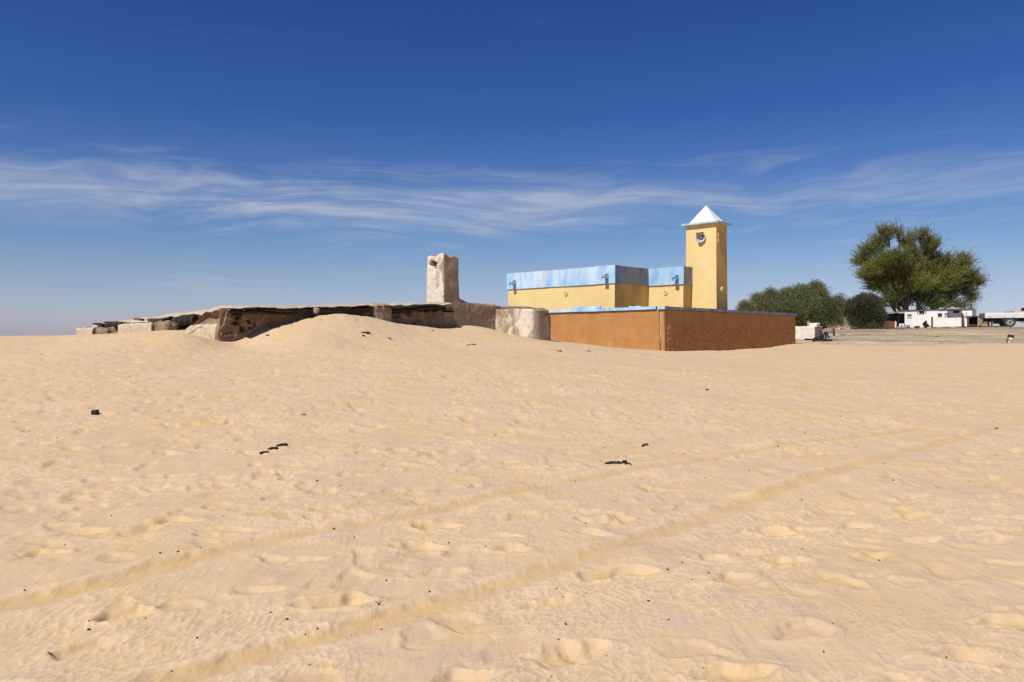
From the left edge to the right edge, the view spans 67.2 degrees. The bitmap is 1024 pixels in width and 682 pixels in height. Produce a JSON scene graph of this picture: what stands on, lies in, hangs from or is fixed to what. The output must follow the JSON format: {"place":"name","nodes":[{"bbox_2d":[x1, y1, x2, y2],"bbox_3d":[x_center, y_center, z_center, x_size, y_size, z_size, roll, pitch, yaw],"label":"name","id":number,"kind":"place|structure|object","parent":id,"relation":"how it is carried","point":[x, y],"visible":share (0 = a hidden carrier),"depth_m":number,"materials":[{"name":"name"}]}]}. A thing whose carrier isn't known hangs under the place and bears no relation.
{"place":"outdoors","nodes":[
{"label":"outdoors","id":0,"kind":"place"},
{"bbox_2d":[0,314,1023,681],"bbox_3d":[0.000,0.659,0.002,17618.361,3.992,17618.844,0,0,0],"label":"sand ground","id":1,"kind":"structure","parent":0,"point":[488,454],"depth_m":7.06,"materials":[{"name":"beige sand"}]},
{"bbox_2d":[91,410,98,414],"bbox_3d":[-6.928,1.183,12.805,0.117,0.087,0.088,0,0,0],"label":"rubber lump","id":2,"kind":"object","parent":1,"relation":"on","point":[93,412],"visible":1,"depth_m":12.77,"materials":[{"name":"black rubber"}]},
{"bbox_2d":[276,443,287,446],"bbox_3d":[-3.038,1.377,10.186,0.165,0.054,0.046,0,0,-29],"label":"plastic scrap","id":3,"kind":"object","parent":1,"relation":"on","point":[282,444],"visible":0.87,"depth_m":10.18,"materials":[{"name":"black plastic"}]},
{"bbox_2d":[76,253,550,341],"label":"mud house","id":4,"kind":"structure","parent":1,"relation":"on","point":[445,306],"depth_m":33.44,"materials":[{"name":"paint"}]},
{"bbox_2d":[507,265,692,309],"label":"mosque","id":5,"kind":"structure","parent":1,"relation":"on","point":[612,286],"depth_m":49.39,"materials":[{"name":"yellow paint"}]},
{"bbox_2d":[605,461,622,463],"bbox_3d":[1.211,1.451,9.167,0.220,0.051,0.062,0,0,3],"label":"plastic scrap","id":6,"kind":"object","parent":1,"relation":"on","point":[614,462],"visible":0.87,"depth_m":9.15,"materials":[{"name":"black plastic"}]},
{"bbox_2d":[548,306,796,350],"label":"courtyard wall","id":7,"kind":"structure","parent":1,"relation":"on","point":[665,328],"depth_m":45.10,"materials":[{"name":"orange paint"}]},
{"bbox_2d":[681,206,730,309],"bbox_3d":[12.416,-3.721,49.219,2.585,9.905,1.791,0,0,43],"label":"minaret","id":8,"kind":"object","parent":1,"relation":"on","point":[706,259],"visible":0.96,"depth_m":48.59,"materials":[{"name":"yellow paint"}]},
{"bbox_2d":[696,233,704,241],"bbox_3d":[11.982,-6.507,48.727,0.584,0.581,0.577,0,0,24],"label":"loudspeaker","id":9,"kind":"object","parent":8,"relation":"attached to","point":[700,237],"visible":1,"depth_m":48.62,"materials":[{"name":"grey metal"}]},
{"bbox_2d":[735,299,757,310],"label":"weeping shrub","id":10,"kind":"object","parent":1,"relation":"on","point":[743,305],"visible":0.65,"depth_m":83.35,"materials":[{"name":"green plant"}]},
{"bbox_2d":[744,278,848,329],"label":"weeping tree","id":11,"kind":"object","parent":1,"relation":"on","point":[824,310],"visible":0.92,"depth_m":85.14,"materials":[{"name":"green plant"}]},
{"bbox_2d":[795,321,821,338],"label":"whitewashed block","id":12,"kind":"structure","parent":1,"relation":"on","point":[810,330],"depth_m":60.42,"materials":[{"name":"white paint"}]},
{"bbox_2d":[804,329,834,341],"bbox_3d":[23.073,-0.327,57.442,3.223,1.150,0.860,0,0,-30],"label":"broken trestle","id":13,"kind":"object","parent":1,"relation":"on","point":[820,338],"visible":0.94,"depth_m":57.29,"materials":[{"name":"grey wood"}]},
{"bbox_2d":[828,317,858,327],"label":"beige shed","id":14,"kind":"structure","parent":1,"relation":"on","point":[846,326],"depth_m":95.64,"materials":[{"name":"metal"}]},
{"bbox_2d":[841,289,892,327],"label":"round bush","id":15,"kind":"object","parent":1,"relation":"on","point":[863,310],"visible":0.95,"depth_m":83.56,"materials":[{"name":"green plant"}]},
{"bbox_2d":[881,320,895,327],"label":"board fence","id":16,"kind":"object","parent":1,"relation":"on","point":[890,324],"visible":0.33,"depth_m":86.66,"materials":[{"name":"brown wood"}]},
{"bbox_2d":[880,312,904,326],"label":"lean to shelter","id":17,"kind":"object","parent":1,"relation":"on","point":[899,317],"visible":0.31,"depth_m":93.39,"materials":[{"name":"metal"}]},
{"bbox_2d":[824,326,1011,329],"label":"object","id":18,"kind":"object","parent":1,"relation":"on","point":[916,327],"visible":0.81,"depth_m":78.95,"materials":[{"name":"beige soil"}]},
{"bbox_2d":[844,217,994,311],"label":"spreading tree","id":19,"kind":"object","parent":1,"relation":"on","point":[905,278],"visible":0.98,"depth_m":103.11,"materials":[{"name":"green plant"}]},
{"bbox_2d":[897,305,975,326],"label":"white house","id":20,"kind":"structure","parent":1,"relation":"on","point":[947,317],"depth_m":92.78,"materials":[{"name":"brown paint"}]},
{"bbox_2d":[961,313,963,325],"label":"door leaf","id":21,"kind":"structure","parent":20,"relation":"in","point":[962,314],"depth_m":90.77,"materials":[{"name":"brown wood"}]},
{"bbox_2d":[966,316,978,325],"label":"open shed","id":22,"kind":"structure","parent":1,"relation":"on","point":[972,320],"depth_m":84.18,"materials":[{"name":"metal"}]},
{"bbox_2d":[979,312,1023,326],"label":"flatbed truck","id":23,"kind":"object","parent":1,"relation":"on","point":[1006,319],"visible":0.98,"depth_m":80.27,"materials":[{"name":"white paint"}]},
{"bbox_2d":[1006,334,1014,342],"bbox_3d":[34.891,-0.125,53.964,0.390,0.640,0.280,15,7,27],"label":"marker stub","id":24,"kind":"object","parent":1,"relation":"on","point":[1009,337],"visible":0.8,"depth_m":53.87,"materials":[{"name":"white"}]},
{"bbox_2d":[0,0,1023,335],"label":"sky","id":25,"kind":"structure","parent":0,"point":[158,157],"materials":[{"name":"blue"}]},
{"bbox_2d":[820,327,1023,345],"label":"gravel","id":26,"kind":"structure","parent":0,"point":[927,336],"depth_m":68.03,"materials":[{"name":"beige gravel"}]}
]}

